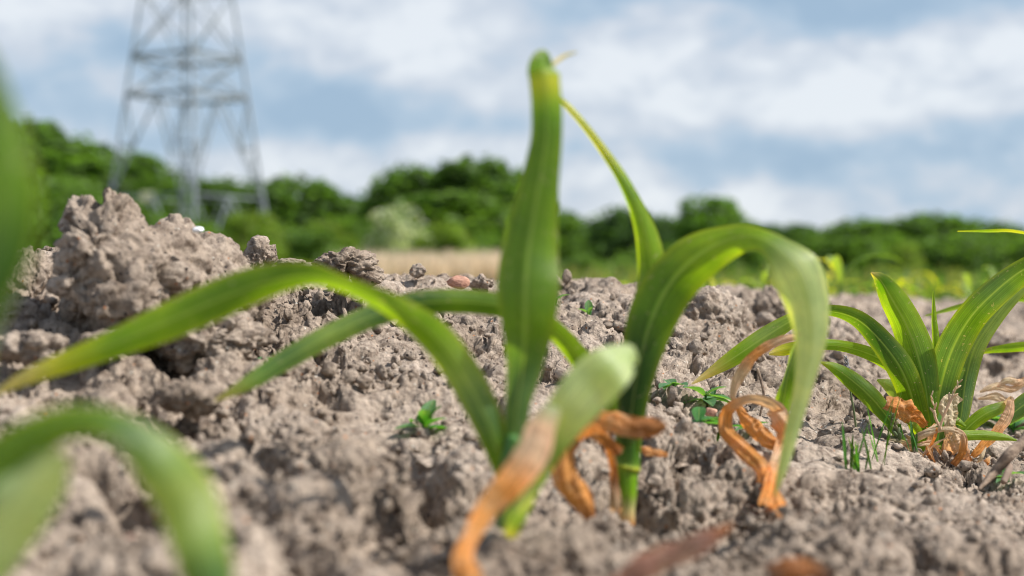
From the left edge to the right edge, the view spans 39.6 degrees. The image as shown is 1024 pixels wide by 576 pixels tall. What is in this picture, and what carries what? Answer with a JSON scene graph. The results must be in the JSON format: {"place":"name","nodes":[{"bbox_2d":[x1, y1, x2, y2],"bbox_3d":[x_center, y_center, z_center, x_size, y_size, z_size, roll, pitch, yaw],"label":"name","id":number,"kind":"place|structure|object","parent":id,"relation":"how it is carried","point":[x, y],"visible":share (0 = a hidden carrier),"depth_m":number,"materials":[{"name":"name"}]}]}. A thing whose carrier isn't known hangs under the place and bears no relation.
{"place":"outdoors","nodes":[
{"label":"outdoors","id":0,"kind":"place"},
{"bbox_2d":[334,247,500,280],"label":"dry grass","id":1,"kind":"structure","parent":0,"point":[469,262],"depth_m":24.35,"materials":[{"name":"plant"}]},
{"bbox_2d":[0,246,1023,575],"bbox_3d":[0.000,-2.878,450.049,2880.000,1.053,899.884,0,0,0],"label":"ground","id":2,"kind":"structure","parent":0,"point":[698,467],"depth_m":0.74,"materials":[{"name":"soil"}]},
{"bbox_2d":[0,70,38,320],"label":"maize plant","id":3,"kind":"object","parent":2,"relation":"on","point":[19,200],"visible":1,"depth_m":0.27,"materials":[{"name":"green plant"}]},
{"bbox_2d":[0,329,69,367],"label":"soil clod","id":4,"kind":"object","parent":2,"relation":"on","point":[31,347],"visible":0.91,"depth_m":0.73,"materials":[{"name":"soil"}]},
{"bbox_2d":[16,249,60,310],"bbox_3d":[-0.289,0.009,0.860,0.042,0.070,0.054,0,0,0],"label":"soil clod","id":5,"kind":"object","parent":2,"relation":"on","point":[38,274],"visible":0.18,"depth_m":0.85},
{"bbox_2d":[25,132,77,244],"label":"tree","id":6,"kind":"object","parent":2,"relation":"on","point":[58,168],"visible":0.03,"depth_m":89.32,"materials":[{"name":"green plant"}]},
{"bbox_2d":[19,113,129,238],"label":"tree","id":7,"kind":"object","parent":2,"relation":"on","point":[77,154],"visible":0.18,"depth_m":92.83,"materials":[{"name":"green plant"}]},
{"bbox_2d":[33,174,157,250],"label":"bush","id":8,"kind":"object","parent":2,"relation":"on","point":[50,215],"visible":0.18,"depth_m":71.39,"materials":[{"name":"green plant"}]},
{"bbox_2d":[76,327,114,344],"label":"soil clod","id":9,"kind":"object","parent":2,"relation":"on","point":[86,336],"visible":0.16,"depth_m":0.75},
{"bbox_2d":[48,149,171,217],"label":"tree","id":10,"kind":"object","parent":2,"relation":"on","point":[132,186],"visible":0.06,"depth_m":96.09,"materials":[{"name":"green plant"}]},
{"bbox_2d":[0,405,233,575],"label":"maize plant","id":11,"kind":"object","parent":2,"relation":"on","point":[172,476],"visible":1,"depth_m":0.34,"materials":[{"name":"green plant"}]},
{"bbox_2d":[95,193,162,224],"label":"bush","id":12,"kind":"object","parent":2,"relation":"on","point":[144,211],"depth_m":74.57,"materials":[{"name":"green plant"}]},
{"bbox_2d":[109,148,206,221],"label":"tree","id":13,"kind":"object","parent":2,"relation":"on","point":[164,178],"visible":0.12,"depth_m":100.29,"materials":[{"name":"green plant"}]},
{"bbox_2d":[45,187,273,331],"bbox_3d":[-0.212,-0.009,0.836,0.098,0.096,0.164,0,0,25],"label":"soil clod","id":14,"kind":"object","parent":2,"relation":"on","point":[117,260],"visible":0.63,"depth_m":0.78,"materials":[{"name":"soil"}]},
{"bbox_2d":[145,211,216,231],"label":"bush","id":15,"kind":"object","parent":2,"relation":"on","point":[204,222],"visible":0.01,"depth_m":75.56,"materials":[{"name":"green plant"}]},
{"bbox_2d":[110,0,267,228],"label":"electricity pylon","id":16,"kind":"object","parent":2,"relation":"on","point":[147,197],"visible":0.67,"depth_m":83.25,"materials":[{"name":"metal"}]},
{"bbox_2d":[155,379,225,419],"bbox_3d":[-0.161,0.056,0.710,0.035,0.021,0.027,0,0,-14],"label":"soil clod","id":17,"kind":"object","parent":2,"relation":"on","point":[189,399],"visible":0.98,"depth_m":0.70,"materials":[{"name":"soil"}]},
{"bbox_2d":[149,311,278,376],"bbox_3d":[-0.174,0.028,0.802,0.058,0.046,0.074,0,1,39],"label":"soil clod","id":18,"kind":"object","parent":2,"relation":"on","point":[243,335],"visible":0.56,"depth_m":0.79,"materials":[{"name":"soil"}]},
{"bbox_2d":[175,175,260,236],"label":"tree","id":19,"kind":"object","parent":2,"relation":"on","point":[222,186],"visible":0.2,"depth_m":109.38,"materials":[{"name":"green plant"}]},
{"bbox_2d":[195,225,249,244],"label":"bush","id":20,"kind":"object","parent":2,"relation":"on","point":[213,228],"visible":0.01,"depth_m":71.60,"materials":[{"name":"green plant"}]},
{"bbox_2d":[191,175,263,214],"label":"tree","id":21,"kind":"object","parent":2,"relation":"on","point":[246,181],"visible":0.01,"depth_m":114.94,"materials":[{"name":"green plant"}]},
{"bbox_2d":[221,208,291,259],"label":"bush","id":22,"kind":"object","parent":2,"relation":"on","point":[244,225],"visible":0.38,"depth_m":69.41,"materials":[{"name":"green plant"}]},
{"bbox_2d":[243,235,278,266],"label":"soil clod","id":23,"kind":"object","parent":2,"relation":"on","point":[259,250],"visible":0.73,"depth_m":0.96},
{"bbox_2d":[221,172,348,241],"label":"tree","id":24,"kind":"object","parent":2,"relation":"on","point":[284,204],"visible":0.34,"depth_m":110.00,"materials":[{"name":"green plant"}]},
{"bbox_2d":[277,258,305,261],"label":"soil clod","id":25,"kind":"object","parent":2,"relation":"on","point":[289,259],"visible":0.26,"depth_m":1.00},
{"bbox_2d":[274,222,343,262],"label":"bush","id":26,"kind":"object","parent":2,"relation":"on","point":[304,245],"visible":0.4,"depth_m":73.89,"materials":[{"name":"green plant"}]},
{"bbox_2d":[0,49,637,575],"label":"maize plant","id":27,"kind":"object","parent":2,"relation":"on","point":[522,455],"visible":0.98,"depth_m":0.55,"materials":[{"name":"green plant"}]},
{"bbox_2d":[297,193,362,222],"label":"tree","id":28,"kind":"object","parent":2,"relation":"on","point":[351,196],"depth_m":118.11,"materials":[{"name":"green plant"}]},
{"bbox_2d":[302,219,361,261],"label":"bush","id":29,"kind":"object","parent":2,"relation":"on","point":[350,238],"visible":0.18,"depth_m":77.08,"materials":[{"name":"green plant"}]},
{"bbox_2d":[306,443,375,474],"bbox_3d":[-0.077,0.079,0.636,0.032,0.020,0.026,0,0,0],"label":"soil clod","id":30,"kind":"object","parent":2,"relation":"on","point":[343,456],"visible":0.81,"depth_m":0.63,"materials":[{"name":"soil"}]},
{"bbox_2d":[317,197,368,232],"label":"tree","id":31,"kind":"object","parent":2,"relation":"on","point":[350,206],"visible":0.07,"depth_m":109.86,"materials":[{"name":"green plant"}]},
{"bbox_2d":[311,246,378,278],"bbox_3d":[-0.118,-0.017,1.002,0.050,0.024,0.042,0,0,0],"label":"soil clod","id":32,"kind":"object","parent":2,"relation":"on","point":[345,261],"visible":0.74,"depth_m":0.99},
{"bbox_2d":[328,213,388,255],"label":"bush","id":33,"kind":"object","parent":2,"relation":"on","point":[350,223],"visible":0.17,"depth_m":78.93,"materials":[{"name":"green plant"}]},
{"bbox_2d":[349,266,384,285],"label":"soil clod","id":34,"kind":"object","parent":2,"relation":"on","point":[376,276],"visible":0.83,"depth_m":0.99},
{"bbox_2d":[362,200,431,256],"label":"bush","id":35,"kind":"object","parent":2,"relation":"on","point":[393,229],"visible":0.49,"depth_m":67.39,"materials":[{"name":"green plant"}]},
{"bbox_2d":[356,160,444,229],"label":"tree","id":36,"kind":"object","parent":2,"relation":"on","point":[388,188],"visible":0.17,"depth_m":98.27,"materials":[{"name":"green plant"}]},
{"bbox_2d":[409,263,425,278],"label":"soil clod","id":37,"kind":"object","parent":2,"relation":"on","point":[417,270],"visible":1,"depth_m":1.11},
{"bbox_2d":[394,400,447,429],"bbox_3d":[-0.046,0.071,0.770,0.029,0.019,0.026,0,0,15],"label":"weed","id":38,"kind":"object","parent":2,"relation":"on","point":[427,411],"visible":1,"depth_m":0.77,"materials":[{"name":"green plant"}]},
{"bbox_2d":[404,220,478,258],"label":"bush","id":39,"kind":"object","parent":2,"relation":"on","point":[451,235],"visible":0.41,"depth_m":65.47,"materials":[{"name":"green plant"}]},
{"bbox_2d":[372,189,511,249],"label":"tree","id":40,"kind":"object","parent":2,"relation":"on","point":[473,208],"visible":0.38,"depth_m":82.64,"materials":[{"name":"green plant"}]},
{"bbox_2d":[446,275,469,288],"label":"red stone","id":41,"kind":"object","parent":2,"relation":"on","point":[459,282],"visible":0.98,"depth_m":1.09,"materials":[{"name":"stone"}]},
{"bbox_2d":[416,152,521,224],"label":"tree","id":42,"kind":"object","parent":2,"relation":"on","point":[462,174],"visible":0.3,"depth_m":95.51,"materials":[{"name":"green plant"}]},
{"bbox_2d":[469,273,493,290],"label":"soil clod","id":43,"kind":"object","parent":2,"relation":"on","point":[481,282],"visible":0.89,"depth_m":1.11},
{"bbox_2d":[465,232,503,256],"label":"bush","id":44,"kind":"object","parent":2,"relation":"on","point":[490,245],"visible":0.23,"depth_m":69.25,"materials":[{"name":"green plant"}]},
{"bbox_2d":[214,98,829,526],"bbox_3d":[0.003,0.010,0.664,0.278,0.211,0.067,0,0,-8],"label":"maize plant","id":45,"kind":"object","parent":2,"relation":"on","point":[676,278],"visible":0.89,"depth_m":0.66,"materials":[{"name":"green plant"}]},
{"bbox_2d":[558,208,590,264],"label":"tree","id":46,"kind":"object","parent":2,"relation":"on","point":[569,246],"visible":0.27,"depth_m":118.64,"materials":[{"name":"green plant"}]},
{"bbox_2d":[567,216,604,260],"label":"tree","id":47,"kind":"object","parent":2,"relation":"on","point":[581,218],"visible":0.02,"depth_m":167.94,"materials":[{"name":"green plant"}]},
{"bbox_2d":[580,300,592,314],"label":"weed","id":48,"kind":"object","parent":2,"relation":"on","point":[588,307],"visible":0.84,"depth_m":1.13,"materials":[{"name":"green plant"}]},
{"bbox_2d":[559,254,618,276],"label":"bush","id":49,"kind":"object","parent":2,"relation":"on","point":[583,261],"visible":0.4,"depth_m":59.48,"materials":[{"name":"green plant"}]},
{"bbox_2d":[593,258,636,274],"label":"bush","id":50,"kind":"object","parent":2,"relation":"on","point":[620,265],"visible":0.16,"depth_m":61.86,"materials":[{"name":"green plant"}]},
{"bbox_2d":[603,319,626,332],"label":"soil clod","id":51,"kind":"object","parent":2,"relation":"on","point":[618,326],"visible":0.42,"depth_m":1.09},
{"bbox_2d":[604,245,636,266],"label":"bush","id":52,"kind":"object","parent":2,"relation":"on","point":[630,256],"visible":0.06,"depth_m":94.07,"materials":[{"name":"green plant"}]},
{"bbox_2d":[576,205,668,261],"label":"tree","id":53,"kind":"object","parent":2,"relation":"on","point":[613,231],"visible":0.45,"depth_m":157.10,"materials":[{"name":"green plant"}]},
{"bbox_2d":[617,214,678,256],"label":"tree","id":54,"kind":"object","parent":2,"relation":"on","point":[665,221],"visible":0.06,"depth_m":157.52,"materials":[{"name":"green plant"}]},
{"bbox_2d":[641,446,667,456],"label":"dry leaf","id":55,"kind":"object","parent":2,"relation":"on","point":[649,451],"visible":0.9,"depth_m":0.74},
{"bbox_2d":[658,379,687,388],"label":"weed","id":56,"kind":"object","parent":2,"relation":"on","point":[671,382],"visible":1,"depth_m":0.93,"materials":[{"name":"green plant"}]},
{"bbox_2d":[614,523,733,575],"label":"dry leaf","id":57,"kind":"object","parent":2,"relation":"on","point":[658,560],"visible":1,"depth_m":0.48,"materials":[{"name":"plant"}]},
{"bbox_2d":[662,240,741,275],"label":"bush","id":58,"kind":"object","parent":2,"relation":"on","point":[733,266],"visible":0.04,"depth_m":88.30,"materials":[{"name":"green plant"}]},
{"bbox_2d":[692,407,717,423],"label":"weed","id":59,"kind":"object","parent":2,"relation":"on","point":[698,413],"visible":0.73,"depth_m":0.84,"materials":[{"name":"green plant"}]},
{"bbox_2d":[683,386,730,405],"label":"weed","id":60,"kind":"object","parent":2,"relation":"on","point":[709,399],"visible":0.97,"depth_m":0.93,"materials":[{"name":"green plant"}]},
{"bbox_2d":[705,408,716,416],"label":"red stone","id":61,"kind":"object","parent":2,"relation":"on","point":[711,412],"visible":0.77,"depth_m":0.90,"materials":[{"name":"stone"}]},
{"bbox_2d":[663,193,759,245],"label":"tree","id":62,"kind":"object","parent":2,"relation":"on","point":[723,212],"visible":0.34,"depth_m":118.28,"materials":[{"name":"green plant"}]},
{"bbox_2d":[684,285,752,343],"bbox_3d":[0.171,0.042,1.216,0.077,0.089,0.096,0,0,0],"label":"soil clod","id":63,"kind":"object","parent":2,"relation":"on","point":[721,305],"visible":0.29,"depth_m":1.20,"materials":[{"name":"soil"}]},
{"bbox_2d":[723,250,768,277],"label":"bush","id":64,"kind":"object","parent":2,"relation":"on","point":[754,257],"visible":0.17,"depth_m":90.44,"materials":[{"name":"green plant"}]},
{"bbox_2d":[734,266,772,288],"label":"maize plant","id":65,"kind":"object","parent":2,"relation":"on","point":[765,274],"visible":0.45,"depth_m":3.00,"materials":[{"name":"green plant"}]},
{"bbox_2d":[718,334,795,518],"bbox_3d":[0.129,0.069,0.761,0.045,0.083,0.166,0,0,14],"label":"withered maize","id":66,"kind":"object","parent":2,"relation":"on","point":[746,452],"visible":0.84,"depth_m":0.80,"materials":[{"name":"orange plant"}]},
{"bbox_2d":[756,368,764,415],"bbox_3d":[0.163,0.068,0.930,0.006,0.032,0.002,0,0,0],"label":"dry stick","id":67,"kind":"object","parent":2,"relation":"on","point":[762,385],"visible":0.77,"depth_m":0.93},
{"bbox_2d":[736,285,786,318],"bbox_3d":[0.281,0.032,1.553,0.088,0.071,0.089,0,1,32],"label":"soil clod","id":68,"kind":"object","parent":2,"relation":"on","point":[768,299],"visible":0.24,"depth_m":1.53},
{"bbox_2d":[747,220,789,238],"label":"tree","id":69,"kind":"object","parent":2,"relation":"on","point":[766,226],"visible":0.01,"depth_m":162.87,"materials":[{"name":"green plant"}]},
{"bbox_2d":[559,260,1011,300],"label":"field weeds","id":70,"kind":"object","parent":2,"relation":"on","point":[950,277],"visible":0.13,"depth_m":16.27,"materials":[{"name":"green plant"}]},
{"bbox_2d":[769,223,818,243],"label":"tree","id":71,"kind":"object","parent":2,"relation":"on","point":[788,231],"visible":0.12,"depth_m":161.54,"materials":[{"name":"green plant"}]},
{"bbox_2d":[764,557,832,575],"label":"dry leaf","id":72,"kind":"object","parent":2,"relation":"on","point":[798,566],"visible":1,"depth_m":0.47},
{"bbox_2d":[788,226,857,243],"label":"tree","id":73,"kind":"object","parent":2,"relation":"on","point":[814,234],"visible":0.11,"depth_m":157.22,"materials":[{"name":"green plant"}]},
{"bbox_2d":[825,273,860,295],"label":"maize plant","id":74,"kind":"object","parent":2,"relation":"on","point":[828,276],"visible":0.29,"depth_m":3.56,"materials":[{"name":"green plant"}]},
{"bbox_2d":[836,331,855,341],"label":"soil clod","id":75,"kind":"object","parent":2,"relation":"on","point":[850,338],"visible":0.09,"depth_m":1.39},
{"bbox_2d":[798,237,894,276],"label":"bush","id":76,"kind":"object","parent":2,"relation":"on","point":[848,252],"visible":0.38,"depth_m":98.21,"materials":[{"name":"green plant"}]},
{"bbox_2d":[843,355,856,426],"bbox_3d":[0.236,0.081,0.991,0.011,0.068,0.005,0,0,0],"label":"grass seed head","id":77,"kind":"object","parent":2,"relation":"on","point":[846,363],"depth_m":0.99,"materials":[{"name":"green plant"}]},
{"bbox_2d":[842,421,871,471],"bbox_3d":[0.208,0.096,0.856,0.016,0.034,0.011,0,0,0],"label":"grass tuft","id":78,"kind":"object","parent":2,"relation":"on","point":[854,463],"visible":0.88,"depth_m":0.85,"materials":[{"name":"green plant"}]},
{"bbox_2d":[691,257,1023,466],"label":"maize plant","id":79,"kind":"object","parent":2,"relation":"on","point":[915,362],"visible":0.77,"depth_m":0.98,"materials":[{"name":"green plant"}]},
{"bbox_2d":[888,411,901,442],"bbox_3d":[0.258,0.100,0.951,0.011,0.035,0.008,0,0,-27],"label":"grass seed head","id":80,"kind":"object","parent":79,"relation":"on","point":[897,433],"depth_m":0.95,"materials":[{"name":"green plant"}]},
{"bbox_2d":[930,391,941,429],"bbox_3d":[0.280,0.081,0.941,0.008,0.026,0.004,0,0,0],"label":"grass seed head","id":81,"kind":"object","parent":79,"relation":"on","point":[933,410],"depth_m":0.94,"materials":[{"name":"beige plant"}]},
{"bbox_2d":[938,379,962,428],"bbox_3d":[0.290,0.077,0.941,0.016,0.034,0.005,0,0,0],"label":"grass seed head","id":82,"kind":"object","parent":79,"relation":"on","point":[950,398],"depth_m":0.94,"materials":[{"name":"beige plant"}]},
{"bbox_2d":[818,216,897,242],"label":"tree","id":83,"kind":"object","parent":2,"relation":"on","point":[870,227],"visible":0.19,"depth_m":157.93,"materials":[{"name":"green plant"}]},
{"bbox_2d":[818,254,928,297],"bbox_3d":[0.610,-0.010,2.626,0.233,0.104,0.209,0,0,-23],"label":"maize plant","id":84,"kind":"object","parent":2,"relation":"on","point":[835,263],"visible":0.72,"depth_m":2.59,"materials":[{"name":"green plant"}]},
{"bbox_2d":[843,276,906,293],"bbox_3d":[0.803,0.009,3.217,0.156,0.078,0.174,0,0,8],"label":"maize plant","id":85,"kind":"object","parent":2,"relation":"on","point":[875,290],"visible":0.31,"depth_m":3.20,"materials":[{"name":"green plant"}]},
{"bbox_2d":[867,392,901,465],"bbox_3d":[0.234,0.088,0.894,0.022,0.048,0.008,0,0,16],"label":"grass tuft","id":86,"kind":"object","parent":2,"relation":"on","point":[888,436],"visible":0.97,"depth_m":0.90,"materials":[{"name":"green plant"}]},
{"bbox_2d":[848,232,940,275],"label":"bush","id":87,"kind":"object","parent":2,"relation":"on","point":[886,245],"visible":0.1,"depth_m":103.02,"materials":[{"name":"green plant"}]},
{"bbox_2d":[855,218,934,239],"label":"tree","id":88,"kind":"object","parent":2,"relation":"on","point":[892,226],"visible":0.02,"depth_m":159.19,"materials":[{"name":"green plant"}]},
{"bbox_2d":[865,279,926,296],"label":"maize plant","id":89,"kind":"object","parent":2,"relation":"on","point":[904,280],"visible":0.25,"depth_m":3.37,"materials":[{"name":"green plant"}]},
{"bbox_2d":[883,241,925,276],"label":"bush","id":90,"kind":"object","parent":2,"relation":"on","point":[903,252],"visible":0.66,"depth_m":99.38,"materials":[{"name":"green plant"}]},
{"bbox_2d":[904,420,917,451],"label":"grass tuft","id":91,"kind":"object","parent":2,"relation":"on","point":[914,440],"visible":1,"depth_m":0.94,"materials":[{"name":"green plant"}]},
{"bbox_2d":[901,285,946,302],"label":"maize plant","id":92,"kind":"object","parent":2,"relation":"on","point":[910,291],"visible":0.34,"depth_m":3.46,"materials":[{"name":"green plant"}]},
{"bbox_2d":[872,210,979,266],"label":"tree","id":93,"kind":"object","parent":2,"relation":"on","point":[916,226],"visible":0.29,"depth_m":152.66,"materials":[{"name":"green plant"}]},
{"bbox_2d":[907,272,959,299],"bbox_3d":[1.440,-0.004,4.907,0.192,0.102,0.195,0,1,-32],"label":"maize plant","id":94,"kind":"object","parent":2,"relation":"on","point":[937,285],"visible":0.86,"depth_m":4.92,"materials":[{"name":"green plant"}]},
{"bbox_2d":[883,232,1003,274],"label":"bush","id":95,"kind":"object","parent":2,"relation":"on","point":[936,250],"visible":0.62,"depth_m":102.78,"materials":[{"name":"green plant"}]},
{"bbox_2d":[928,273,970,299],"bbox_3d":[1.125,0.015,3.522,0.158,0.102,0.140,0,0,-21],"label":"maize plant","id":96,"kind":"object","parent":2,"relation":"on","point":[967,280],"visible":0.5,"depth_m":3.52,"materials":[{"name":"green plant"}]},
{"bbox_2d":[925,229,1023,423],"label":"maize plant","id":97,"kind":"object","parent":2,"relation":"on","point":[1019,400],"visible":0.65,"depth_m":1.12,"materials":[{"name":"green plant"}]},
{"bbox_2d":[966,266,996,292],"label":"maize plant","id":98,"kind":"object","parent":2,"relation":"on","point":[992,271],"visible":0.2,"depth_m":3.23,"materials":[{"name":"green plant"}]},
{"bbox_2d":[942,234,1023,273],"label":"bush","id":99,"kind":"object","parent":2,"relation":"on","point":[1013,252],"visible":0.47,"depth_m":102.68,"materials":[{"name":"green plant"}]},
{"bbox_2d":[964,217,1008,244],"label":"tree","id":100,"kind":"object","parent":2,"relation":"on","point":[980,227],"visible":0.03,"depth_m":157.95,"materials":[{"name":"green plant"}]},
{"bbox_2d":[978,392,1006,401],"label":"dry leaf","id":101,"kind":"object","parent":2,"relation":"on","point":[996,396],"visible":0.64,"depth_m":1.12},
{"bbox_2d":[980,219,1019,243],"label":"tree","id":102,"kind":"object","parent":2,"relation":"on","point":[1001,225],"visible":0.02,"depth_m":164.09,"materials":[{"name":"green plant"}]},
{"bbox_2d":[978,431,1023,490],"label":"dry stick","id":103,"kind":"object","parent":2,"relation":"on","point":[1009,454],"visible":1,"depth_m":0.85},
{"bbox_2d":[980,382,1023,392],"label":"dry leaf","id":104,"kind":"object","parent":2,"relation":"on","point":[1004,388],"visible":1,"depth_m":1.12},
{"bbox_2d":[987,330,1023,357],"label":"soil clod","id":105,"kind":"object","parent":2,"relation":"on","point":[999,337],"visible":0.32,"depth_m":1.68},
{"bbox_2d":[989,227,1023,260],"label":"tree","id":106,"kind":"object","parent":2,"relation":"on","point":[1012,233],"visible":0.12,"depth_m":157.68,"materials":[{"name":"green plant"}]},
{"bbox_2d":[1001,463,1012,484],"bbox_3d":[0.294,0.111,0.846,0.011,0.012,0.012,0,0,0],"label":"dry stick","id":107,"kind":"object","parent":2,"relation":"on","point":[1006,475],"visible":1,"depth_m":0.84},
{"bbox_2d":[990,415,1023,431],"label":"weed","id":108,"kind":"object","parent":2,"relation":"on","point":[1013,426],"visible":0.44,"depth_m":1.17,"materials":[{"name":"green plant"}]},
{"bbox_2d":[996,468,1023,482],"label":"weed","id":109,"kind":"object","parent":2,"relation":"on","point":[998,479],"visible":0.3,"depth_m":0.90,"materials":[{"name":"green plant"}]},
{"bbox_2d":[997,376,1023,386],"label":"dry leaf","id":110,"kind":"object","parent":2,"relation":"on","point":[1009,380],"visible":1,"depth_m":1.12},
{"bbox_2d":[0,0,1023,231],"label":"sky","id":111,"kind":"structure","parent":0,"point":[818,113],"materials":[{"name":"blue"}]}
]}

